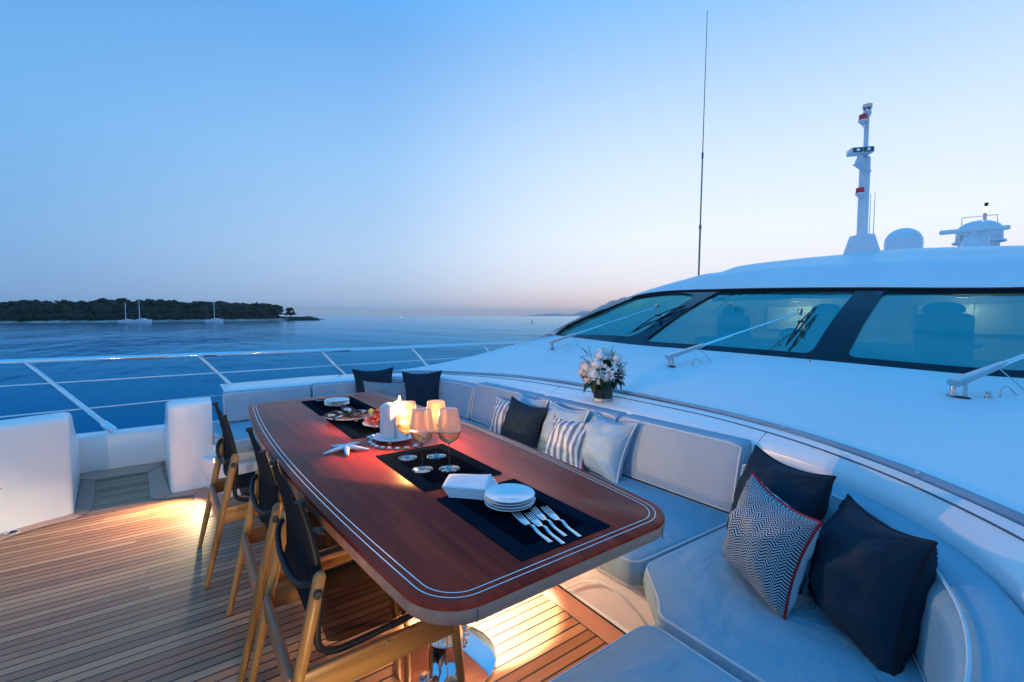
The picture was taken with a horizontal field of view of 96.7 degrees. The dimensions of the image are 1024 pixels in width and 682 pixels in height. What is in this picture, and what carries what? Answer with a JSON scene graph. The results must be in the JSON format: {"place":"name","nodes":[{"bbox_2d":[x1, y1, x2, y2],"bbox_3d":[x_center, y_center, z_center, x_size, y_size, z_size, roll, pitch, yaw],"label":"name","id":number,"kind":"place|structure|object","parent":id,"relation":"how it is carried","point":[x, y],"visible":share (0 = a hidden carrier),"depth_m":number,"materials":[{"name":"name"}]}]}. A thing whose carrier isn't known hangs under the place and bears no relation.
{"place":"outdoors","nodes":[
{"label":"outdoors","id":0,"kind":"place"},
{"bbox_2d":[124,316,319,319],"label":"island","id":1,"kind":"structure","parent":0,"point":[304,318],"depth_m":455.00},
{"bbox_2d":[0,298,279,321],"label":"woodland","id":2,"kind":"object","parent":1,"relation":"on","point":[102,309],"visible":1,"depth_m":346.04,"materials":[{"name":"green plant"}]},
{"bbox_2d":[0,318,325,322],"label":"shore rocks","id":3,"kind":"object","parent":1,"relation":"on","point":[153,320],"visible":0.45,"depth_m":341.73,"materials":[{"name":"grey stone"}]},
{"bbox_2d":[270,305,283,318],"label":"pine tree","id":4,"kind":"object","parent":1,"relation":"on","point":[275,308],"visible":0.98,"depth_m":442.84,"materials":[{"name":"green plant"}]},
{"bbox_2d":[284,307,295,316],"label":"pine tree","id":5,"kind":"object","parent":1,"relation":"on","point":[288,310],"visible":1,"depth_m":466.14,"materials":[{"name":"green plant"}]},
{"bbox_2d":[0,461,624,681],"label":"deck","id":6,"kind":"structure","parent":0,"point":[104,581],"depth_m":2.17,"materials":[{"name":"brown wood"}]},
{"bbox_2d":[3,529,20,535],"bbox_3d":[-3.220,1.232,2.933,0.080,0.005,0.080,-2,4,-36],"label":"deck drain","id":7,"kind":"object","parent":6,"relation":"on","point":[12,532],"visible":1,"depth_m":2.93,"materials":[{"name":"silver metal"}]},
{"bbox_2d":[0,412,80,532],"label":"bulwark locker","id":8,"kind":"object","parent":6,"relation":"on","point":[40,471],"visible":0.99,"depth_m":3.07,"materials":[{"name":"white metal"}]},
{"bbox_2d":[77,424,164,473],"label":"bulwark wall","id":9,"kind":"structure","parent":6,"relation":"on","point":[114,449],"depth_m":4.18,"materials":[{"name":"white paint"}]},
{"bbox_2d":[163,397,212,492],"bbox_3d":[-2.923,0.821,4.081,0.363,0.707,1.125,-2,4,-36],"label":"bulwark locker","id":10,"kind":"object","parent":6,"relation":"on","point":[188,433],"visible":0.95,"depth_m":3.65,"materials":[{"name":"white plastic"}]},
{"bbox_2d":[198,402,331,586],"bbox_3d":[-1.496,0.812,2.727,0.638,0.881,0.562,-2,4,-38],"label":"director chair","id":11,"kind":"object","parent":6,"relation":"on","point":[227,457],"visible":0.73,"depth_m":2.46,"materials":[{"name":"black"}]},
{"bbox_2d":[226,427,397,681],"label":"director chair","id":12,"kind":"object","parent":6,"relation":"on","point":[264,489],"visible":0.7,"depth_m":1.92,"materials":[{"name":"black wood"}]},
{"bbox_2d":[248,459,464,681],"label":"director chair","id":13,"kind":"object","parent":6,"relation":"on","point":[346,600],"visible":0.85,"depth_m":1.48,"materials":[{"name":"brown wood"}]},
{"bbox_2d":[201,444,654,633],"bbox_3d":[-0.549,1.081,2.627,1.959,0.350,4.726,-2,4,-36],"label":"bench","id":14,"kind":"object","parent":6,"relation":"on","point":[621,607],"visible":0.19,"depth_m":2.09,"materials":[{"name":"white"}]},
{"bbox_2d":[213,421,262,453],"bbox_3d":[-2.060,0.789,3.952,0.897,0.115,0.719,-2,4,-36],"label":"seat cushion","id":15,"kind":"object","parent":14,"relation":"on","point":[242,440],"visible":0.24,"depth_m":3.64,"materials":[{"name":"fabric"}]},
{"bbox_2d":[222,385,309,421],"bbox_3d":[-2.296,0.582,4.288,0.729,0.258,0.191,-2,4,-36],"label":"back cushion","id":16,"kind":"object","parent":15,"relation":"on","point":[235,404],"visible":0.64,"depth_m":4.17,"materials":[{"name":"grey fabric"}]},
{"bbox_2d":[446,413,536,446],"bbox_3d":[-0.506,0.802,3.723,0.745,0.115,1.430,-2,4,-36],"label":"seat cushion","id":17,"kind":"object","parent":14,"relation":"on","point":[472,422],"visible":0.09,"depth_m":4.08,"materials":[{"name":"fabric"}]},
{"bbox_2d":[489,397,509,433],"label":"pillow","id":18,"kind":"object","parent":17,"relation":"on","point":[501,407],"visible":0.34,"depth_m":3.48,"materials":[{"name":"fabric"}]},
{"bbox_2d":[470,382,544,425],"bbox_3d":[-0.057,0.568,3.856,0.193,0.333,0.860,-2,4,-36],"label":"back cushion","id":19,"kind":"object","parent":17,"relation":"on","point":[486,394],"visible":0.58,"depth_m":3.96,"materials":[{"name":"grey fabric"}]},
{"bbox_2d":[515,392,548,448],"bbox_3d":[0.099,0.583,3.388,0.171,0.367,0.406,22,-9,-32],"label":"pillow","id":20,"kind":"object","parent":17,"relation":"on","point":[531,402],"visible":0.25,"depth_m":3.32,"materials":[{"name":"white fabric"}]},
{"bbox_2d":[220,370,1023,613],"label":"bench surround","id":21,"kind":"object","parent":14,"relation":"on","point":[990,544],"visible":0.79,"depth_m":1.80,"materials":[{"name":"grey"}]},
{"bbox_2d":[593,378,612,401],"bbox_3d":[0.638,0.343,3.190,0.138,0.150,0.138,-2,4,-36],"label":"vase","id":22,"kind":"object","parent":21,"relation":"on","point":[599,395],"visible":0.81,"depth_m":3.14,"materials":[{"name":"silver glass"}]},
{"bbox_2d":[577,346,626,392],"bbox_3d":[0.623,0.193,3.183,0.369,0.325,0.301,0,3,-3],"label":"bouquet","id":23,"kind":"object","parent":22,"relation":"in","point":[587,372],"visible":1,"depth_m":3.12,"materials":[{"name":"white plant"}]},
{"bbox_2d":[535,447,728,587],"bbox_3d":[0.349,0.868,2.539,0.745,0.115,1.494,-2,4,-36],"label":"seat cushion","id":24,"kind":"object","parent":14,"relation":"on","point":[687,521],"visible":0.2,"depth_m":2.04,"materials":[{"name":"fabric"}]},
{"bbox_2d":[500,396,547,447],"bbox_3d":[0.066,0.593,3.192,0.337,0.347,0.214,13,-9,40],"label":"pillow","id":25,"kind":"object","parent":24,"relation":"on","point":[522,422],"visible":0.74,"depth_m":3.11,"materials":[{"name":"grey fabric"}]},
{"bbox_2d":[536,400,589,451],"bbox_3d":[0.327,0.607,3.036,0.174,0.367,0.406,22,-8,-32],"label":"pillow","id":26,"kind":"object","parent":24,"relation":"on","point":[560,412],"visible":0.53,"depth_m":3.04,"materials":[{"name":"white fabric"}]},
{"bbox_2d":[542,415,589,468],"bbox_3d":[0.353,0.645,2.898,0.322,0.279,0.240,2,4,37],"label":"pillow","id":27,"kind":"object","parent":24,"relation":"on","point":[565,441],"visible":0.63,"depth_m":2.81,"materials":[{"name":"fabric"}]},
{"bbox_2d":[536,396,626,442],"bbox_3d":[0.438,0.606,3.172,0.193,0.333,0.790,-2,4,-36],"label":"back cushion","id":28,"kind":"object","parent":24,"relation":"on","point":[612,415],"visible":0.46,"depth_m":3.09,"materials":[{"name":"grey fabric"}]},
{"bbox_2d":[582,411,636,482],"bbox_3d":[0.561,0.640,2.769,0.242,0.377,0.377,26,-10,-30],"label":"pillow","id":29,"kind":"object","parent":24,"relation":"on","point":[606,446],"visible":0.84,"depth_m":2.65,"materials":[{"name":"white fabric"}]},
{"bbox_2d":[618,414,751,512],"bbox_3d":[0.906,0.642,2.524,0.193,0.333,0.770,-2,4,-36],"label":"back cushion","id":30,"kind":"object","parent":24,"relation":"on","point":[701,465],"visible":0.81,"depth_m":2.40,"materials":[{"name":"grey fabric"}]},
{"bbox_2d":[548,625,740,681],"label":"seat cushion","id":31,"kind":"object","parent":14,"relation":"on","point":[646,653],"visible":1,"depth_m":1.24,"materials":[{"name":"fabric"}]},
{"bbox_2d":[643,527,922,681],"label":"seat cushion","id":32,"kind":"object","parent":14,"relation":"on","point":[705,599],"visible":0.52,"depth_m":1.39,"materials":[{"name":"fabric"}]},
{"bbox_2d":[721,472,822,619],"bbox_3d":[0.880,0.690,1.568,0.250,0.352,0.352,14,7,-7],"label":"pillow","id":33,"kind":"object","parent":32,"relation":"on","point":[769,543],"visible":1,"depth_m":1.46,"materials":[{"name":"fabric"}]},
{"bbox_2d":[726,445,835,593],"bbox_3d":[1.013,0.657,1.758,0.235,0.427,0.427,17,0,-7],"label":"pillow","id":34,"kind":"object","parent":32,"relation":"on","point":[805,492],"visible":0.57,"depth_m":1.64,"materials":[{"name":"grey fabric"}]},
{"bbox_2d":[807,494,938,676],"bbox_3d":[1.074,0.719,1.380,0.281,0.407,0.397,16,1,8],"label":"pillow","id":35,"kind":"object","parent":32,"relation":"on","point":[871,577],"visible":0.94,"depth_m":1.26,"materials":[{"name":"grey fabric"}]},
{"bbox_2d":[740,464,1023,681],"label":"back cushion","id":36,"kind":"object","parent":32,"relation":"on","point":[972,626],"visible":0.33,"depth_m":1.09,"materials":[{"name":"fabric"}]},
{"bbox_2d":[248,392,664,681],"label":"dining table","id":37,"kind":"object","parent":6,"relation":"on","point":[410,548],"visible":0.88,"depth_m":1.56,"materials":[{"name":"brown wood"}]},
{"bbox_2d":[301,396,375,415],"bbox_3d":[-1.271,0.464,3.306,0.370,0.003,0.600,-2,4,-36],"label":"placemat","id":38,"kind":"object","parent":37,"relation":"on","point":[320,408],"visible":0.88,"depth_m":3.24,"materials":[{"name":"black fabric"}]},
{"bbox_2d":[324,402,349,406],"bbox_3d":[-1.257,0.456,3.275,0.170,0.016,0.170,-2,4,-36],"label":"side plate","id":39,"kind":"object","parent":38,"relation":"on","point":[337,405],"visible":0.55,"depth_m":3.24,"materials":[{"name":"white"}]},
{"bbox_2d":[324,401,348,404],"bbox_3d":[-1.259,0.447,3.272,0.170,0.016,0.170,-2,4,-36],"label":"side plate","id":40,"kind":"object","parent":39,"relation":"on","point":[336,404],"visible":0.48,"depth_m":3.22,"materials":[{"name":"white"}]},
{"bbox_2d":[324,400,348,403],"bbox_3d":[-1.260,0.437,3.272,0.170,0.016,0.170,-2,4,-36],"label":"side plate","id":41,"kind":"object","parent":40,"relation":"on","point":[335,403],"visible":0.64,"depth_m":3.23,"materials":[{"name":"white"}]},
{"bbox_2d":[324,397,349,402],"bbox_3d":[-1.257,0.427,3.273,0.170,0.016,0.170,-2,4,-36],"label":"side plate","id":42,"kind":"object","parent":41,"relation":"on","point":[338,399],"visible":0.99,"depth_m":3.29,"materials":[{"name":"white"}]},
{"bbox_2d":[323,442,368,455],"bbox_3d":[-0.805,0.514,2.187,0.199,0.026,0.203,-2,4,-36],"label":"starfish","id":43,"kind":"object","parent":37,"relation":"on","point":[347,447],"visible":1,"depth_m":2.19,"materials":[{"name":"white"}]},
{"bbox_2d":[326,419,409,438],"bbox_3d":[-0.862,0.497,2.727,0.345,0.003,0.560,-2,4,-36],"label":"placemat","id":44,"kind":"object","parent":37,"relation":"on","point":[352,429],"visible":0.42,"depth_m":2.61,"materials":[{"name":"black fabric"}]},
{"bbox_2d":[326,410,372,420],"bbox_3d":[-1.016,0.474,2.859,0.290,0.026,0.290,-2,4,-36],"label":"platter","id":45,"kind":"object","parent":44,"relation":"on","point":[354,419],"visible":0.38,"depth_m":2.77,"materials":[{"name":"white"}]},
{"bbox_2d":[325,412,339,417],"bbox_3d":[-1.112,0.459,2.806,0.065,0.019,0.094,21,13,32],"label":"oyster","id":46,"kind":"object","parent":45,"relation":"on","point":[330,414],"visible":0.86,"depth_m":2.80,"materials":[{"name":"food"}]},
{"bbox_2d":[333,413,346,419],"bbox_3d":[-1.048,0.461,2.760,0.065,0.019,0.094,-4,14,32],"label":"oyster","id":47,"kind":"object","parent":45,"relation":"on","point":[341,415],"visible":1,"depth_m":2.76,"materials":[{"name":"food"}]},
{"bbox_2d":[333,410,347,413],"bbox_3d":[-1.068,0.446,2.829,0.094,0.019,0.065,13,-3,-11],"label":"oyster","id":48,"kind":"object","parent":45,"relation":"on","point":[337,412],"visible":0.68,"depth_m":2.82,"materials":[{"name":"food"}]},
{"bbox_2d":[340,411,369,418],"bbox_3d":[-0.983,0.461,2.845,0.198,0.019,0.176,-1,3,-16],"label":"garnish","id":49,"kind":"object","parent":45,"relation":"on","point":[362,415],"visible":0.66,"depth_m":2.82,"materials":[{"name":"food"}]},
{"bbox_2d":[363,421,379,426],"bbox_3d":[-0.756,0.485,2.667,0.230,0.026,0.230,-2,4,-36],"label":"platter","id":50,"kind":"object","parent":44,"relation":"on","point":[371,425],"visible":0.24,"depth_m":2.60,"materials":[{"name":"white"}]},
{"bbox_2d":[373,419,379,428],"bbox_3d":[-0.751,0.466,2.604,0.045,0.076,0.106,31,53,34],"label":"prawn","id":51,"kind":"object","parent":50,"relation":"on","point":[375,422],"visible":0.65,"depth_m":2.57,"materials":[{"name":"food"}]},
{"bbox_2d":[373,433,415,443],"bbox_3d":[-0.613,0.506,2.379,0.216,0.026,0.216,-2,4,-36],"label":"candle dish","id":52,"kind":"object","parent":37,"relation":"on","point":[376,437],"visible":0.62,"depth_m":2.31,"materials":[{"name":"white ceramic"}]},
{"bbox_2d":[380,402,394,438],"bbox_3d":[-0.645,0.409,2.353,0.074,0.179,0.074,-2,4,-36],"label":"pillar candle","id":53,"kind":"object","parent":52,"relation":"on","point":[387,420],"visible":1,"depth_m":2.32,"materials":[{"name":"white wax"}]},
{"bbox_2d":[394,401,404,433],"bbox_3d":[-0.601,0.393,2.433,0.060,0.202,0.060,-2,4,-36],"label":"pillar candle","id":54,"kind":"object","parent":52,"relation":"on","point":[402,408],"visible":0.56,"depth_m":2.41,"materials":[{"name":"white wax"}]},
{"bbox_2d":[395,411,408,437],"bbox_3d":[-0.573,0.418,2.374,0.068,0.159,0.068,-2,4,-36],"label":"pillar candle","id":55,"kind":"object","parent":52,"relation":"on","point":[404,415],"visible":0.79,"depth_m":2.35,"materials":[{"name":"white wax"}]},
{"bbox_2d":[367,433,425,449],"bbox_3d":[-0.594,0.512,2.373,0.299,0.013,0.356,-2,4,-36],"label":"bead garland","id":56,"kind":"object","parent":37,"relation":"on","point":[397,448],"visible":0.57,"depth_m":2.25,"materials":[{"name":"white"}]},
{"bbox_2d":[376,443,501,491],"bbox_3d":[-0.335,0.538,1.992,0.345,0.003,0.529,-2,4,-36],"label":"placemat","id":57,"kind":"object","parent":37,"relation":"on","point":[435,478],"visible":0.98,"depth_m":1.98,"materials":[{"name":"black fabric"}]},
{"bbox_2d":[396,401,417,460],"bbox_3d":[-0.477,0.404,2.065,0.099,0.256,0.099,-2,4,-36],"label":"wine glass","id":58,"kind":"object","parent":57,"relation":"on","point":[406,457],"visible":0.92,"depth_m":2.08,"materials":[{"name":"clear glass"}]},
{"bbox_2d":[410,407,433,472],"bbox_3d":[-0.377,0.412,1.910,0.099,0.256,0.099,-2,4,-36],"label":"wine glass","id":59,"kind":"object","parent":57,"relation":"on","point":[422,468],"visible":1,"depth_m":1.92,"materials":[{"name":"clear glass"}]},
{"bbox_2d":[425,400,446,458],"bbox_3d":[-0.348,0.403,2.088,0.099,0.256,0.099,-2,4,-36],"label":"wine glass","id":60,"kind":"object","parent":57,"relation":"on","point":[437,455],"visible":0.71,"depth_m":2.10,"materials":[{"name":"clear glass"}]},
{"bbox_2d":[437,407,460,471],"bbox_3d":[-0.265,0.412,1.919,0.099,0.256,0.099,-2,4,-36],"label":"wine glass","id":61,"kind":"object","parent":57,"relation":"on","point":[448,467],"visible":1,"depth_m":1.93,"materials":[{"name":"clear glass"}]},
{"bbox_2d":[436,479,609,560],"bbox_3d":[0.017,0.565,1.506,0.343,0.003,0.504,-2,4,-36],"label":"placemat","id":62,"kind":"object","parent":37,"relation":"on","point":[509,532],"visible":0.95,"depth_m":1.42,"materials":[{"name":"black"}]},
{"bbox_2d":[449,483,497,499],"bbox_3d":[-0.141,0.550,1.673,0.163,0.011,0.160,0,3,5],"label":"napkin","id":63,"kind":"object","parent":62,"relation":"on","point":[468,497],"visible":0.2,"depth_m":1.61,"materials":[{"name":"white fabric"}]},
{"bbox_2d":[447,481,496,498],"bbox_3d":[-0.146,0.544,1.674,0.163,0.011,0.160,0,3,4],"label":"napkin","id":64,"kind":"object","parent":63,"relation":"on","point":[469,495],"visible":0.18,"depth_m":1.61,"materials":[{"name":"white fabric"}]},
{"bbox_2d":[446,479,494,496],"bbox_3d":[-0.151,0.537,1.676,0.163,0.011,0.161,0,3,4],"label":"napkin","id":65,"kind":"object","parent":64,"relation":"on","point":[468,493],"visible":0.24,"depth_m":1.61,"materials":[{"name":"white fabric"}]},
{"bbox_2d":[445,478,493,494],"bbox_3d":[-0.156,0.531,1.677,0.164,0.011,0.161,0,3,4],"label":"napkin","id":66,"kind":"object","parent":65,"relation":"on","point":[469,492],"visible":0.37,"depth_m":1.61,"materials":[{"name":"white fabric"}]},
{"bbox_2d":[443,476,492,492],"bbox_3d":[-0.161,0.525,1.679,0.164,0.011,0.162,0,3,4],"label":"napkin","id":67,"kind":"object","parent":66,"relation":"on","point":[470,490],"visible":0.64,"depth_m":1.62,"materials":[{"name":"white fabric"}]},
{"bbox_2d":[442,474,490,490],"bbox_3d":[-0.166,0.518,1.680,0.164,0.012,0.162,0,3,4],"label":"napkin","id":68,"kind":"object","parent":67,"relation":"on","point":[479,482],"visible":0.99,"depth_m":1.67,"materials":[{"name":"white fabric"}]},
{"bbox_2d":[484,499,533,511],"bbox_3d":[-0.009,0.552,1.554,0.170,0.016,0.170,-2,4,-36],"label":"side plate","id":69,"kind":"object","parent":62,"relation":"on","point":[501,509],"visible":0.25,"depth_m":1.49,"materials":[{"name":"white"}]},
{"bbox_2d":[486,496,534,508],"bbox_3d":[-0.005,0.542,1.552,0.170,0.016,0.170,-2,4,-36],"label":"side plate","id":70,"kind":"object","parent":69,"relation":"on","point":[517,506],"visible":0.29,"depth_m":1.49,"materials":[{"name":"white"}]},
{"bbox_2d":[484,494,533,505],"bbox_3d":[-0.010,0.533,1.552,0.170,0.016,0.170,-2,4,-36],"label":"side plate","id":71,"kind":"object","parent":70,"relation":"on","point":[502,504],"visible":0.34,"depth_m":1.49,"materials":[{"name":"white"}]},
{"bbox_2d":[485,483,534,502],"bbox_3d":[-0.007,0.523,1.549,0.170,0.016,0.170,-2,4,-36],"label":"side plate","id":72,"kind":"object","parent":71,"relation":"on","point":[509,493],"visible":1,"depth_m":1.56,"materials":[{"name":"white"}]},
{"bbox_2d":[512,511,552,542],"bbox_3d":[0.059,0.560,1.380,0.027,0.012,0.210,-2,4,-29],"label":"fork","id":73,"kind":"object","parent":62,"relation":"on","point":[524,521],"visible":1,"depth_m":1.39,"materials":[{"name":"silver metal"}]},
{"bbox_2d":[524,512,565,544],"bbox_3d":[0.097,0.561,1.370,0.026,0.012,0.205,-2,4,-28],"label":"fork","id":74,"kind":"object","parent":62,"relation":"on","point":[537,523],"visible":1,"depth_m":1.37,"materials":[{"name":"silver metal"}]},
{"bbox_2d":[530,507,567,536],"bbox_3d":[0.111,0.558,1.414,0.026,0.012,0.200,-2,4,-27],"label":"fork","id":75,"kind":"object","parent":62,"relation":"on","point":[541,516],"visible":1,"depth_m":1.42,"materials":[{"name":"silver metal"}]},
{"bbox_2d":[541,506,581,536],"bbox_3d":[0.151,0.558,1.414,0.027,0.012,0.208,-2,4,-26],"label":"fork","id":76,"kind":"object","parent":62,"relation":"on","point":[553,516],"visible":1,"depth_m":1.43,"materials":[{"name":"silver metal"}]},
{"bbox_2d":[0,316,1023,526],"bbox_3d":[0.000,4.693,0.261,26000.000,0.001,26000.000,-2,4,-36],"label":"sea","id":77,"kind":"structure","parent":0,"point":[45,340],"depth_m":58.15,"materials":[{"name":"liquid"}]},
{"bbox_2d":[117,305,132,322],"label":"sailboat","id":78,"kind":"object","parent":77,"relation":"on","point":[124,321],"visible":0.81,"depth_m":302.50,"materials":[{"name":"white"}]},
{"bbox_2d":[130,300,151,322],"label":"sailboat","id":79,"kind":"object","parent":77,"relation":"on","point":[141,320],"visible":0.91,"depth_m":285.63,"materials":[{"name":"white"}]},
{"bbox_2d":[205,302,223,321],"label":"sailboat","id":80,"kind":"object","parent":77,"relation":"on","point":[216,320],"visible":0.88,"depth_m":316.00,"materials":[{"name":"white"}]},
{"bbox_2d":[212,401,832,446],"bbox_3d":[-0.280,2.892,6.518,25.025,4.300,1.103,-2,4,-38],"label":"yacht hull","id":81,"kind":"object","parent":77,"relation":"on","point":[215,423],"depth_m":10.21,"materials":[{"name":"white"}]},
{"bbox_2d":[0,342,520,432],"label":"guard rail","id":82,"kind":"object","parent":81,"relation":"attached to","point":[108,427],"visible":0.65,"depth_m":4.48,"materials":[{"name":"silver metal"}]},
{"bbox_2d":[392,246,1023,524],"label":"deckhouse","id":83,"kind":"object","parent":81,"relation":"on","point":[879,337],"visible":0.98,"depth_m":3.41,"materials":[{"name":"paint"}]},
{"bbox_2d":[549,304,685,349],"bbox_3d":[1.171,-0.157,5.165,1.519,0.525,0.266,0,3,7],"label":"windscreen wiper","id":84,"kind":"object","parent":83,"relation":"on","point":[551,342],"visible":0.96,"depth_m":5.22,"materials":[{"name":"silver metal"}]},
{"bbox_2d":[560,294,696,335],"bbox_3d":[1.380,-0.310,5.685,1.122,0.571,1.809,-2,4,-36],"label":"window pane","id":85,"kind":"structure","parent":83,"relation":"in","point":[623,327],"depth_m":5.57,"materials":[{"name":"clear glass"}]},
{"bbox_2d":[698,10,707,275],"bbox_3d":[2.712,-2.753,6.470,0.035,3.711,0.082,-1,3,-13],"label":"whip antenna","id":86,"kind":"object","parent":83,"relation":"on","point":[700,225],"visible":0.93,"depth_m":6.50,"materials":[{"name":"grey metal"}]},
{"bbox_2d":[665,307,816,366],"bbox_3d":[1.950,-0.038,3.723,1.410,0.490,0.224,0,3,-9],"label":"windscreen wiper","id":87,"kind":"object","parent":83,"relation":"on","point":[670,356],"visible":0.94,"depth_m":3.73,"materials":[{"name":"silver metal"}]},
{"bbox_2d":[648,292,853,352],"bbox_3d":[2.224,-0.216,4.400,1.061,0.587,1.642,-2,4,-36],"label":"window pane","id":88,"kind":"structure","parent":83,"relation":"in","point":[721,315],"depth_m":4.21,"materials":[{"name":"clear glass"}]},
{"bbox_2d":[843,103,879,253],"bbox_3d":[4.085,-1.823,5.351,0.370,1.873,0.326,0,3,0],"label":"signal mast","id":89,"kind":"object","parent":83,"relation":"on","point":[862,240],"visible":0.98,"depth_m":5.30,"materials":[{"name":"white metal"}]},
{"bbox_2d":[873,198,874,233],"bbox_3d":[4.497,-1.429,5.660,0.014,0.824,0.016,-2,4,-36],"label":"whip antenna","id":90,"kind":"object","parent":89,"relation":"attached to","point":[874,215],"visible":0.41,"depth_m":5.65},
{"bbox_2d":[869,194,870,233],"bbox_3d":[4.472,-1.426,5.696,0.014,0.814,0.016,-2,4,-36],"label":"whip antenna","id":91,"kind":"object","parent":83,"relation":"on","point":[869,214],"visible":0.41,"depth_m":5.69,"materials":[{"name":"plastic"}]},
{"bbox_2d":[883,228,923,249],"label":"satellite dome","id":92,"kind":"structure","parent":83,"relation":"on","point":[905,238],"depth_m":7.15,"materials":[{"name":"white plastic"}]},
{"bbox_2d":[849,292,1023,369],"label":"window pane","id":93,"kind":"structure","parent":83,"relation":"in","point":[977,330],"depth_m":3.25,"materials":[{"name":"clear glass"}]},
{"bbox_2d":[939,225,1010,246],"bbox_3d":[8.418,-1.664,8.321,0.894,0.797,0.321,1,3,22],"label":"radar","id":94,"kind":"object","parent":83,"relation":"on","point":[973,237],"visible":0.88,"depth_m":8.21,"materials":[{"name":"white plastic"}]},
{"bbox_2d":[951,203,1006,246],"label":"satellite dome","id":95,"kind":"structure","parent":83,"relation":"on","point":[997,238],"depth_m":8.88,"materials":[{"name":"plastic"}]},
{"bbox_2d":[946,353,1023,398],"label":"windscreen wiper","id":96,"kind":"object","parent":83,"relation":"on","point":[963,380],"visible":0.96,"depth_m":2.37,"materials":[{"name":"silver metal"}]},
{"bbox_2d":[984,392,992,398],"bbox_3d":[2.419,0.275,2.312,0.032,0.035,0.032,-2,4,-36],"label":"deck button","id":97,"kind":"object","parent":83,"relation":"on","point":[988,395],"visible":1,"depth_m":2.30,"materials":[{"name":"silver metal"}]},
{"bbox_2d":[0,0,1023,315],"label":"sky","id":98,"kind":"structure","parent":0,"point":[310,157],"materials":[{"name":"blue"}]},
{"bbox_2d":[525,311,588,315],"bbox_3d":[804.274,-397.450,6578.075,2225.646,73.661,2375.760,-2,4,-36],"label":"hills","id":99,"kind":"structure","parent":0,"point":[581,313],"depth_m":5973.74,"materials":[{"name":"grey"}]},
{"bbox_2d":[582,297,626,315],"bbox_3d":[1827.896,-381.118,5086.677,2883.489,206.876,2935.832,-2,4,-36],"label":"mountains","id":100,"kind":"structure","parent":0,"point":[609,302],"depth_m":4912.21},
{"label":"seat cushion","id":101,"kind":"object","parent":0,"visible":0},
{"bbox_2d":[312,380,355,396],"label":"back cushion","id":102,"kind":"object","parent":101,"relation":"on","point":[332,388],"visible":0.45,"depth_m":4.56,"materials":[{"name":"grey fabric"}]},
{"bbox_2d":[352,367,392,392],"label":"pillow","id":103,"kind":"object","parent":101,"relation":"on","point":[383,376],"visible":0.45,"depth_m":4.59,"materials":[{"name":"grey fabric"}]},
{"bbox_2d":[363,381,405,400],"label":"pillow","id":104,"kind":"object","parent":101,"relation":"on","point":[397,390],"visible":0.41,"depth_m":4.53,"materials":[{"name":"fabric"}]},
{"bbox_2d":[402,370,441,409],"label":"pillow","id":105,"kind":"object","parent":101,"relation":"on","point":[422,389],"visible":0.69,"depth_m":4.54,"materials":[{"name":"grey fabric"}]},
{"bbox_2d":[392,376,476,418],"bbox_3d":[-0.887,0.543,4.614,1.434,0.298,0.446,1,3,23],"label":"back cushion","id":106,"kind":"object","parent":101,"relation":"on","point":[459,395],"visible":0.34,"depth_m":4.41,"materials":[{"name":"grey fabric"}]},
{"label":"oyster","id":107,"kind":"object","parent":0,"visible":0},
{"bbox_2d":[341,406,355,411],"bbox_3d":[-1.026,0.430,2.857,0.094,0.019,0.065,12,18,-10],"label":"oyster","id":108,"kind":"object","parent":107,"relation":"on","point":[346,408],"visible":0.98,"depth_m":2.85,"materials":[{"name":"food"}]}
]}

